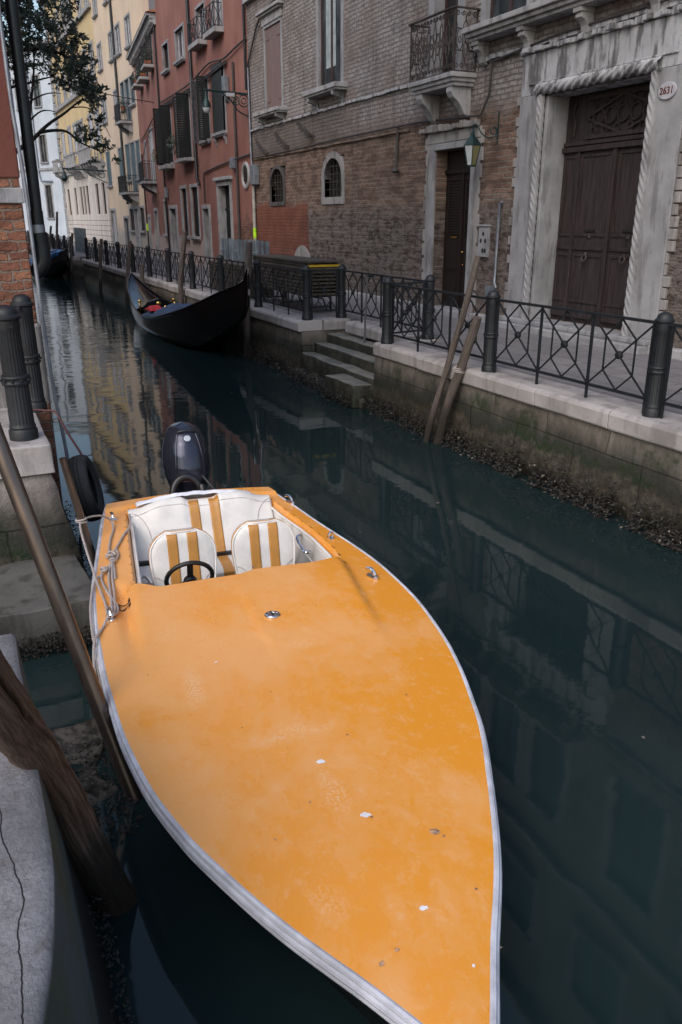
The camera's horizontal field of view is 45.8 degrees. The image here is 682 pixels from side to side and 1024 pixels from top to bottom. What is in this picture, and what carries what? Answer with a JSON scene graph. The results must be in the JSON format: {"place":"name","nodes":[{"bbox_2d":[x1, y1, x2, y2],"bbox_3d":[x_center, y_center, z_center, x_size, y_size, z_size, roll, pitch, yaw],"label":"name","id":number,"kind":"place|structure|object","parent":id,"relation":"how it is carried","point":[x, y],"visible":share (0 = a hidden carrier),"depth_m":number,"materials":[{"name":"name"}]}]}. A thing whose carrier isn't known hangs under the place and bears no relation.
{"place":"outdoors","nodes":[
{"label":"outdoors","id":0,"kind":"place"},
{"bbox_2d":[262,287,331,309],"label":"trestle frames","id":1,"kind":"structure","parent":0,"point":[329,306],"depth_m":18.67,"materials":[{"name":"paint"}]},
{"bbox_2d":[262,284,335,296],"bbox_3d":[-1.084,-5.157,18.686,0.732,0.070,3.550,-9,22,-23],"label":"walkway board","id":2,"kind":"object","parent":1,"relation":"on","point":[316,294],"visible":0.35,"depth_m":17.44,"materials":[{"name":"brown wood"}]},
{"bbox_2d":[253,279,337,292],"bbox_3d":[-1.121,-5.253,18.730,0.732,0.070,3.550,-9,22,-23],"label":"walkway board","id":3,"kind":"object","parent":2,"relation":"on","point":[320,290],"visible":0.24,"depth_m":17.43,"materials":[{"name":"brown wood"}]},
{"bbox_2d":[253,276,337,289],"bbox_3d":[-1.116,-5.313,18.676,0.732,0.070,3.550,-9,22,-23],"label":"walkway board","id":4,"kind":"object","parent":3,"relation":"on","point":[323,286],"visible":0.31,"depth_m":17.38,"materials":[{"name":"brown wood"}]},
{"bbox_2d":[253,273,337,285],"bbox_3d":[-1.098,-5.373,18.621,0.732,0.070,3.550,-9,22,-23],"label":"walkway board","id":5,"kind":"object","parent":4,"relation":"on","point":[297,281],"visible":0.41,"depth_m":17.48,"materials":[{"name":"brown wood"}]},
{"bbox_2d":[262,271,337,281],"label":"walkway board","id":6,"kind":"object","parent":5,"relation":"on","point":[314,279],"visible":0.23,"depth_m":17.42,"materials":[{"name":"brown wood"}]},
{"bbox_2d":[253,267,337,278],"bbox_3d":[-1.110,-5.535,18.628,0.732,0.070,3.550,-9,22,-23],"label":"walkway board","id":7,"kind":"object","parent":6,"relation":"on","point":[300,275],"visible":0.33,"depth_m":17.41,"materials":[{"name":"brown wood"}]},
{"bbox_2d":[253,265,337,274],"bbox_3d":[-1.093,-5.594,18.573,0.732,0.070,3.550,-9,22,-23],"label":"walkway board","id":8,"kind":"object","parent":7,"relation":"on","point":[314,273],"visible":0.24,"depth_m":17.37,"materials":[{"name":"brown wood"}]},
{"bbox_2d":[253,261,337,269],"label":"walkway board","id":9,"kind":"object","parent":8,"relation":"on","point":[296,267],"visible":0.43,"depth_m":17.57,"materials":[{"name":"brown wood"}]},
{"bbox_2d":[252,258,340,267],"bbox_3d":[-1.105,-5.741,18.552,0.760,0.060,3.568,-9,22,-23],"label":"walkway board","id":10,"kind":"object","parent":9,"relation":"on","point":[301,265],"visible":0.52,"depth_m":17.43,"materials":[{"name":"brown wood"}]},
{"bbox_2d":[252,254,339,264],"bbox_3d":[-1.106,-5.784,18.464,0.732,0.070,3.550,-9,22,-23],"label":"walkway board","id":11,"kind":"object","parent":10,"relation":"on","point":[294,259],"visible":1,"depth_m":17.92,"materials":[{"name":"brown wood"}]},
{"bbox_2d":[20,275,681,1023],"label":"water","id":12,"kind":"structure","parent":0,"point":[558,621],"depth_m":5.72,"materials":[{"name":"liquid"}]},
{"bbox_2d":[0,0,76,517],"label":"plastered brick house","id":13,"kind":"structure","parent":12,"relation":"in","point":[17,271],"depth_m":7.34,"materials":[{"name":"brick"}]},
{"bbox_2d":[0,408,88,576],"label":"stone pier","id":14,"kind":"structure","parent":12,"relation":"in","point":[33,459],"depth_m":6.61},
{"bbox_2d":[0,305,38,441],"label":"bollard","id":15,"kind":"object","parent":14,"relation":"on","point":[15,379],"visible":1,"depth_m":6.42,"materials":[{"name":"metal"}]},
{"bbox_2d":[10,294,47,412],"bbox_3d":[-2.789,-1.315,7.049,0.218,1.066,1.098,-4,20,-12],"label":"bollard","id":16,"kind":"object","parent":14,"relation":"on","point":[22,304],"visible":0.79,"depth_m":7.38,"materials":[{"name":"metal"}]},
{"bbox_2d":[33,409,81,454],"bbox_3d":[-2.640,-0.759,7.568,0.490,0.416,0.092,6,21,15],"label":"mooring cable","id":17,"kind":"object","parent":16,"relation":"attached to","point":[64,427],"visible":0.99,"depth_m":7.54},
{"bbox_2d":[68,455,104,521],"bbox_3d":[-2.415,-0.226,7.662,0.285,0.640,0.643,-4,20,-10],"label":"tyre fender","id":18,"kind":"object","parent":17,"relation":"hanging from","point":[87,483],"visible":0.85,"depth_m":7.45,"materials":[{"name":"rubber"}]},
{"bbox_2d":[0,555,91,649],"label":"stone step","id":19,"kind":"object","parent":12,"relation":"on","point":[26,610],"visible":0.65,"depth_m":6.07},
{"bbox_2d":[29,244,68,276],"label":"gondola","id":20,"kind":"object","parent":12,"relation":"on","point":[59,262],"visible":0.43,"depth_m":42.89,"materials":[{"name":"black paint"}]},
{"bbox_2d":[0,649,137,916],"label":"timber pile","id":21,"kind":"object","parent":12,"relation":"in","point":[28,741],"visible":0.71,"depth_m":3.05,"materials":[{"name":"brown wood"}]},
{"bbox_2d":[0,423,141,801],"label":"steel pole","id":22,"kind":"object","parent":12,"relation":"in","point":[46,570],"visible":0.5,"depth_m":4.22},
{"bbox_2d":[70,233,73,278],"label":"mooring stake","id":23,"kind":"object","parent":12,"relation":"in","point":[71,257],"visible":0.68,"depth_m":42.57,"materials":[{"name":"brown wood"}]},
{"bbox_2d":[59,457,95,567],"bbox_3d":[-2.079,0.195,6.596,0.280,1.345,0.062,-5,21,-13],"label":"steel pole","id":24,"kind":"object","parent":12,"relation":"in","point":[70,484],"visible":0.76,"depth_m":6.46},
{"bbox_2d":[75,509,131,695],"bbox_3d":[-1.766,0.674,5.847,0.424,0.715,2.864,-4,20,-10],"label":"mooring rope","id":25,"kind":"object","parent":24,"relation":"attached to","point":[112,560],"visible":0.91,"depth_m":5.74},
{"bbox_2d":[17,501,144,1023],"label":"mussel clumps","id":26,"kind":"object","parent":12,"relation":"on","point":[53,641],"visible":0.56,"depth_m":4.42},
{"bbox_2d":[99,239,102,291],"bbox_3d":[-10.403,-10.429,35.052,0.405,2.711,0.178,-9,22,-23],"label":"mooring stake","id":27,"kind":"object","parent":12,"relation":"in","point":[100,263],"visible":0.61,"depth_m":34.89,"materials":[{"name":"brown wood"}]},
{"bbox_2d":[125,241,131,304],"bbox_3d":[-7.858,-8.600,29.933,0.455,2.762,0.180,-9,22,-23],"label":"mooring stake","id":28,"kind":"object","parent":12,"relation":"in","point":[128,270],"visible":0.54,"depth_m":29.77,"materials":[{"name":"brown wood"}]},
{"bbox_2d":[178,231,187,303],"bbox_3d":[-4.582,-6.477,23.475,0.522,3.178,0.186,12,23,29],"label":"mooring stake","id":29,"kind":"object","parent":12,"relation":"in","point":[181,269],"visible":0.62,"depth_m":23.21,"materials":[{"name":"brown wood"}]},
{"bbox_2d":[127,267,249,347],"bbox_3d":[-4.294,-5.596,21.386,1.483,2.222,10.879,-9,22,-23],"label":"gondola","id":30,"kind":"object","parent":12,"relation":"on","point":[215,319],"visible":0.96,"depth_m":19.04,"materials":[{"name":"black paint"}]},
{"bbox_2d":[243,242,252,356],"bbox_3d":[-2.131,-4.576,18.449,0.334,3.032,0.197,5,21,14],"label":"mooring stake","id":31,"kind":"object","parent":12,"relation":"in","point":[246,320],"visible":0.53,"depth_m":18.43,"materials":[{"name":"brown wood"}]},
{"bbox_2d":[91,421,501,1023],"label":"motorboat","id":32,"kind":"object","parent":12,"relation":"on","point":[296,719],"visible":0.96,"depth_m":4.02,"materials":[{"name":"paint"}]},
{"bbox_2d":[135,489,249,506],"bbox_3d":[-1.332,-0.144,7.292,1.033,0.141,0.208,-7,21,-18],"label":"folded cloth","id":33,"kind":"object","parent":32,"relation":"on","point":[196,494],"visible":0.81,"depth_m":7.20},
{"bbox_2d":[423,255,480,441],"bbox_3d":[1.467,-1.940,11.143,0.784,3.065,0.148,10,22,25],"label":"mooring stake","id":34,"kind":"object","parent":12,"relation":"in","point":[448,362],"visible":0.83,"depth_m":11.02,"materials":[{"name":"brown wood"}]},
{"bbox_2d":[433,316,481,444],"bbox_3d":[1.550,-1.531,11.101,0.759,2.328,0.167,17,26,39],"label":"mooring stake","id":35,"kind":"object","parent":12,"relation":"in","point":[456,380],"visible":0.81,"depth_m":10.93,"materials":[{"name":"brown wood"}]},
{"bbox_2d":[51,240,681,414],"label":"pavement","id":36,"kind":"structure","parent":0,"point":[616,371],"depth_m":12.21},
{"bbox_2d":[6,38,67,239],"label":"white house","id":37,"kind":"structure","parent":36,"relation":"on","point":[50,183],"depth_m":75.52,"materials":[{"name":"paint"}]},
{"bbox_2d":[30,73,42,108],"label":"window","id":38,"kind":"structure","parent":37,"relation":"in","point":[39,104],"depth_m":73.77,"materials":[{"name":"grey glass"}]},
{"bbox_2d":[38,133,48,163],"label":"window","id":39,"kind":"structure","parent":37,"relation":"in","point":[44,159],"depth_m":75.37,"materials":[{"name":"white glass"}]},
{"bbox_2d":[44,183,54,219],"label":"window","id":40,"kind":"structure","parent":37,"relation":"in","point":[47,186],"depth_m":76.90,"materials":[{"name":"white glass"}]},
{"bbox_2d":[36,0,112,246],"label":"yellow house","id":41,"kind":"structure","parent":36,"relation":"on","point":[86,203],"depth_m":64.41,"materials":[{"name":"paint"}]},
{"bbox_2d":[51,159,68,183],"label":"balcony","id":42,"kind":"structure","parent":41,"relation":"attached to","point":[57,173],"depth_m":70.97,"materials":[{"name":"stone"}]},
{"bbox_2d":[63,152,87,179],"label":"balcony","id":43,"kind":"structure","parent":41,"relation":"attached to","point":[69,158],"depth_m":64.27,"materials":[{"name":"stone"}]},
{"bbox_2d":[77,145,103,176],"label":"balcony","id":44,"kind":"structure","parent":41,"relation":"attached to","point":[84,155],"depth_m":58.45,"materials":[{"name":"stone"}]},
{"bbox_2d":[73,227,86,252],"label":"metal barrier","id":45,"kind":"object","parent":36,"relation":"on","point":[79,235],"visible":0.85,"depth_m":48.62,"materials":[{"name":"metal"}]},
{"bbox_2d":[91,0,154,251],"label":"beige house","id":46,"kind":"structure","parent":36,"relation":"on","point":[116,23],"depth_m":50.97,"materials":[{"name":"paint"}]},
{"bbox_2d":[61,168,107,183],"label":"street lamp","id":47,"kind":"object","parent":46,"relation":"attached to","point":[64,177],"visible":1,"depth_m":56.38,"materials":[{"name":"metal"}]},
{"bbox_2d":[96,40,102,73],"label":"window","id":48,"kind":"structure","parent":46,"relation":"in","point":[99,49],"depth_m":53.96,"materials":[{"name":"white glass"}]},
{"bbox_2d":[105,150,112,187],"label":"window","id":49,"kind":"structure","parent":46,"relation":"in","point":[108,161],"depth_m":56.49,"materials":[{"name":"wood"}]},
{"bbox_2d":[113,21,121,58],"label":"window","id":50,"kind":"structure","parent":46,"relation":"in","point":[117,38],"depth_m":48.77,"materials":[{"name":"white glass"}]},
{"bbox_2d":[114,102,132,134],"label":"balcony","id":51,"kind":"structure","parent":46,"relation":"attached to","point":[125,126],"depth_m":48.38,"materials":[{"name":"stone"}]},
{"bbox_2d":[123,11,131,50],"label":"window","id":52,"kind":"structure","parent":46,"relation":"in","point":[127,26],"depth_m":46.30,"materials":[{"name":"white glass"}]},
{"bbox_2d":[124,77,131,119],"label":"window","id":53,"kind":"structure","parent":46,"relation":"in","point":[126,81],"depth_m":48.75,"materials":[{"name":"grey glass"}]},
{"bbox_2d":[118,175,138,203],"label":"balcony","id":54,"kind":"structure","parent":46,"relation":"attached to","point":[129,196],"depth_m":49.64,"materials":[{"name":"stone"}]},
{"bbox_2d":[124,143,132,182],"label":"window","id":55,"kind":"structure","parent":46,"relation":"in","point":[127,147],"depth_m":50.84,"materials":[{"name":"wood"}]},
{"bbox_2d":[128,75,135,107],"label":"window","id":56,"kind":"structure","parent":46,"relation":"in","point":[132,92],"depth_m":47.55,"materials":[{"name":"grey glass"}]},
{"bbox_2d":[129,141,137,190],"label":"window","id":57,"kind":"structure","parent":46,"relation":"in","point":[132,144],"depth_m":49.67,"materials":[{"name":"stone"}]},
{"bbox_2d":[134,139,140,180],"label":"window","id":58,"kind":"structure","parent":46,"relation":"in","point":[137,142],"depth_m":48.39,"materials":[{"name":"wood"}]},
{"bbox_2d":[139,205,145,233],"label":"window","id":59,"kind":"structure","parent":46,"relation":"in","point":[141,208],"depth_m":49.86,"materials":[{"name":"stone"}]},
{"bbox_2d":[126,0,253,267],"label":"red house","id":60,"kind":"structure","parent":36,"relation":"on","point":[202,197],"depth_m":32.36,"materials":[{"name":"paint"}]},
{"bbox_2d":[138,161,156,193],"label":"balcony","id":61,"kind":"structure","parent":60,"relation":"attached to","point":[149,186],"depth_m":42.05,"materials":[{"name":"stone"}]},
{"bbox_2d":[148,126,155,180],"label":"window","id":62,"kind":"structure","parent":60,"relation":"in","point":[151,142],"depth_m":42.71,"materials":[{"name":"stone"}]},
{"bbox_2d":[160,39,169,75],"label":"window","id":63,"kind":"structure","parent":60,"relation":"in","point":[165,58],"depth_m":35.38,"materials":[{"name":"clear"}]},
{"bbox_2d":[173,22,185,66],"bbox_3d":[-6.528,-18.920,32.739,0.305,1.350,1.650,-8,22,-22],"label":"window","id":64,"kind":"structure","parent":60,"relation":"in","point":[180,49],"depth_m":32.99,"materials":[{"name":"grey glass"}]},
{"bbox_2d":[179,185,189,239],"bbox_3d":[-6.880,-13.243,35.737,0.391,2.230,1.312,-9,22,-23],"label":"window","id":65,"kind":"structure","parent":60,"relation":"in","point":[183,187],"depth_m":35.95,"materials":[{"name":"grey stone"}]},
{"bbox_2d":[182,92,192,157],"bbox_3d":[-6.380,-15.889,33.472,0.305,2.550,1.500,-8,22,-22],"label":"window","id":66,"kind":"structure","parent":60,"relation":"in","point":[189,92],"depth_m":32.98,"materials":[{"name":"green paint"}]},
{"bbox_2d":[189,183,200,240],"bbox_3d":[-6.116,-12.640,34.076,0.361,2.230,1.460,-8,22,-22],"label":"window","id":67,"kind":"structure","parent":60,"relation":"in","point":[195,194],"depth_m":34.33,"materials":[{"name":"grey stone"}]},
{"bbox_2d":[194,0,205,38],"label":"window","id":68,"kind":"structure","parent":60,"relation":"in","point":[200,12],"depth_m":30.07,"materials":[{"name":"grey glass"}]},
{"bbox_2d":[198,78,211,145],"bbox_3d":[-5.229,-15.250,30.756,0.220,2.300,1.500,-8,22,-22],"label":"window","id":69,"kind":"structure","parent":60,"relation":"in","point":[203,142],"depth_m":30.51,"materials":[{"name":"green paint"}]},
{"bbox_2d":[211,0,223,26],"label":"window","id":70,"kind":"structure","parent":60,"relation":"in","point":[217,5],"depth_m":28.11,"materials":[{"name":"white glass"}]},
{"bbox_2d":[211,65,226,147],"bbox_3d":[-4.338,-14.532,28.935,0.305,2.607,1.600,-8,22,-22],"label":"window","id":71,"kind":"structure","parent":60,"relation":"in","point":[223,133],"depth_m":28.76,"materials":[{"name":"green paint"}]},
{"bbox_2d":[241,161,249,189],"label":"round window","id":72,"kind":"structure","parent":60,"relation":"in","point":[245,171],"depth_m":27.25,"materials":[{"name":"stone"}]},
{"bbox_2d":[242,0,681,359],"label":"brick house","id":73,"kind":"structure","parent":36,"relation":"on","point":[358,160],"depth_m":18.21,"materials":[{"name":"brick"}]},
{"bbox_2d":[202,86,250,116],"bbox_3d":[-3.673,-13.062,25.752,1.568,1.000,0.290,-9,22,-23],"label":"street lamp","id":74,"kind":"object","parent":73,"relation":"attached to","point":[206,105],"visible":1,"depth_m":25.61,"materials":[{"name":"metal"}]},
{"bbox_2d":[253,0,286,129],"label":"window","id":75,"kind":"structure","parent":73,"relation":"in","point":[270,15],"depth_m":23.72,"materials":[{"name":"stone"}]},
{"bbox_2d":[269,165,285,205],"bbox_3d":[-1.842,-10.071,24.925,0.330,1.160,1.300,-9,22,-23],"label":"arched window","id":76,"kind":"structure","parent":73,"relation":"in","point":[277,183],"depth_m":25.09,"materials":[{"name":"black stone"}]},
{"bbox_2d":[301,0,347,110],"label":"window","id":77,"kind":"structure","parent":73,"relation":"in","point":[329,13],"depth_m":20.51,"materials":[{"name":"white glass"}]},
{"bbox_2d":[321,151,344,204],"bbox_3d":[-0.127,-8.822,21.341,0.250,1.286,1.450,-9,22,-23],"label":"arched window","id":78,"kind":"structure","parent":73,"relation":"in","point":[333,172],"depth_m":21.50,"materials":[{"name":"stone"}]},
{"bbox_2d":[408,5,480,124],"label":"balcony","id":79,"kind":"structure","parent":73,"relation":"attached to","point":[455,86],"depth_m":15.45,"materials":[{"name":"stone"}]},
{"bbox_2d":[426,0,466,76],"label":"balcony door","id":80,"kind":"structure","parent":73,"relation":"in","point":[435,6],"depth_m":16.11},
{"bbox_2d":[442,149,469,307],"bbox_3d":[2.509,-5.850,16.819,0.114,3.130,1.400,-9,22,-23],"label":"door","id":81,"kind":"structure","parent":73,"relation":"in","point":[457,172],"depth_m":16.98,"materials":[{"name":"brown wood"}]},
{"bbox_2d":[463,111,499,166],"bbox_3d":[2.556,-6.892,14.943,0.623,0.930,0.332,-6,21,-16],"label":"wall lantern","id":82,"kind":"object","parent":73,"relation":"attached to","point":[472,146],"depth_m":14.85,"materials":[{"name":"metal"}]},
{"bbox_2d":[477,224,491,256],"bbox_3d":[2.769,-5.266,15.693,0.080,0.600,0.420,-9,22,-23],"label":"intercom panel","id":83,"kind":"object","parent":73,"relation":"attached to","point":[483,241],"visible":0.95,"depth_m":15.65,"materials":[{"name":"metal"}]},
{"bbox_2d":[480,0,533,21],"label":"window","id":84,"kind":"structure","parent":73,"relation":"in","point":[490,9],"depth_m":14.52,"materials":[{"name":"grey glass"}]},
{"bbox_2d":[503,4,681,339],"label":"stone portal","id":85,"kind":"object","parent":73,"relation":"on","point":[637,46],"visible":0.99,"depth_m":12.37,"materials":[{"name":"stone"}]},
{"bbox_2d":[550,81,649,328],"bbox_3d":[4.325,-4.932,13.269,0.168,3.655,2.310,-9,22,-23],"label":"double door","id":86,"kind":"structure","parent":85,"relation":"attached to","point":[602,149],"depth_m":13.38,"materials":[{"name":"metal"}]},
{"bbox_2d":[550,81,649,328],"bbox_3d":[4.342,-4.935,13.277,0.130,3.655,2.310,-9,22,-23],"label":"door leaf","id":87,"kind":"structure","parent":86,"relation":"in","point":[600,182],"depth_m":13.44,"materials":[{"name":"wood"}]},
{"bbox_2d":[658,82,676,99],"bbox_3d":[4.545,-5.867,11.250,0.037,0.224,0.330,-9,22,-23],"label":"house number plate","id":88,"kind":"object","parent":85,"relation":"attached to","point":[667,90],"visible":1,"depth_m":11.23,"materials":[{"name":"ceramic"}]},
{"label":"garden ground","id":89,"kind":"structure","parent":0,"visible":0},
{"bbox_2d":[0,0,121,164],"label":"evergreen tree","id":90,"kind":"object","parent":89,"relation":"on","point":[73,68],"visible":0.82,"depth_m":13.64,"materials":[{"name":"green plant"}]},
{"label":"walkway board","id":91,"kind":"object","parent":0,"visible":0},
{"bbox_2d":[209,276,253,285],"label":"walkway board","id":92,"kind":"object","parent":91,"relation":"on","point":[229,280],"visible":0.21,"depth_m":21.93,"materials":[{"name":"grey wood"}]},
{"bbox_2d":[209,273,253,282],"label":"walkway board","id":93,"kind":"object","parent":92,"relation":"on","point":[231,278],"visible":0.09,"depth_m":21.60,"materials":[{"name":"grey wood"}]},
{"bbox_2d":[211,270,251,279],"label":"walkway board","id":94,"kind":"object","parent":93,"relation":"on","point":[240,277],"visible":0.19,"depth_m":21.66,"materials":[{"name":"grey wood"}]},
{"bbox_2d":[211,268,253,275],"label":"walkway board","id":95,"kind":"object","parent":94,"relation":"on","point":[230,272],"visible":0.02,"depth_m":21.74,"materials":[{"name":"grey wood"}]},
{"bbox_2d":[210,265,252,273],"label":"walkway board","id":96,"kind":"object","parent":95,"relation":"on","point":[227,269],"visible":0.09,"depth_m":21.66,"materials":[{"name":"grey wood"}]},
{"bbox_2d":[210,263,252,270],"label":"walkway board","id":97,"kind":"object","parent":96,"relation":"on","point":[237,268],"visible":0.15,"depth_m":21.48,"materials":[{"name":"grey wood"}]},
{"bbox_2d":[208,260,253,268],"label":"walkway board","id":98,"kind":"object","parent":97,"relation":"on","point":[234,263],"visible":0.24,"depth_m":21.69,"materials":[{"name":"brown wood"}]},
{"bbox_2d":[221,238,268,261],"bbox_3d":[-2.739,-7.247,22.392,0.130,0.602,4.185,-9,22,-23],"label":"metal barrier","id":99,"kind":"object","parent":98,"relation":"on","point":[236,254],"visible":0.76,"depth_m":22.61,"materials":[{"name":"metal"}]},
{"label":"canal bed","id":100,"kind":"structure","parent":0,"visible":0},
{"bbox_2d":[0,634,118,1023],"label":"quay platform","id":101,"kind":"structure","parent":100,"relation":"on","point":[53,970],"depth_m":2.27,"materials":[{"name":"stone"}]},
{"bbox_2d":[30,244,681,543],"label":"quay wall","id":102,"kind":"structure","parent":100,"relation":"on","point":[630,450],"depth_m":10.09,"materials":[{"name":"stone"}]},
{"bbox_2d":[26,230,95,255],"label":"iron railing","id":103,"kind":"object","parent":102,"relation":"on","point":[63,244],"visible":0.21,"depth_m":47.79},
{"bbox_2d":[84,237,311,319],"bbox_3d":[-6.681,-8.745,28.156,0.244,1.044,28.645,-9,22,-23],"label":"iron railing","id":104,"kind":"object","parent":102,"relation":"on","point":[305,270],"visible":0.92,"depth_m":21.71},
{"bbox_2d":[295,332,374,408],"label":"water steps","id":105,"kind":"structure","parent":102,"relation":"attached to","point":[338,356],"depth_m":14.80,"materials":[{"name":"stone"}]},
{"bbox_2d":[310,264,435,342],"bbox_3d":[0.428,-3.750,14.771,0.937,1.308,3.747,-9,22,-23],"label":"iron railing","id":106,"kind":"object","parent":102,"relation":"on","point":[428,282],"visible":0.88,"depth_m":14.97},
{"bbox_2d":[221,337,681,552],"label":"mussel crust","id":107,"kind":"object","parent":102,"relation":"attached to","point":[675,532],"visible":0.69,"depth_m":9.98},
{"bbox_2d":[235,344,680,543],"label":"pale oyster shells","id":108,"kind":"object","parent":102,"relation":"attached to","point":[620,527],"visible":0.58,"depth_m":9.73},
{"bbox_2d":[381,277,681,418],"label":"iron railing","id":109,"kind":"object","parent":102,"relation":"on","point":[664,330],"visible":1,"depth_m":9.46,"materials":[{"name":"metal"}]},
{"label":"mud bank","id":110,"kind":"structure","parent":0,"visible":0},
{"bbox_2d":[51,718,119,806],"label":"stone block","id":111,"kind":"structure","parent":110,"relation":"on","point":[81,733],"depth_m":4.82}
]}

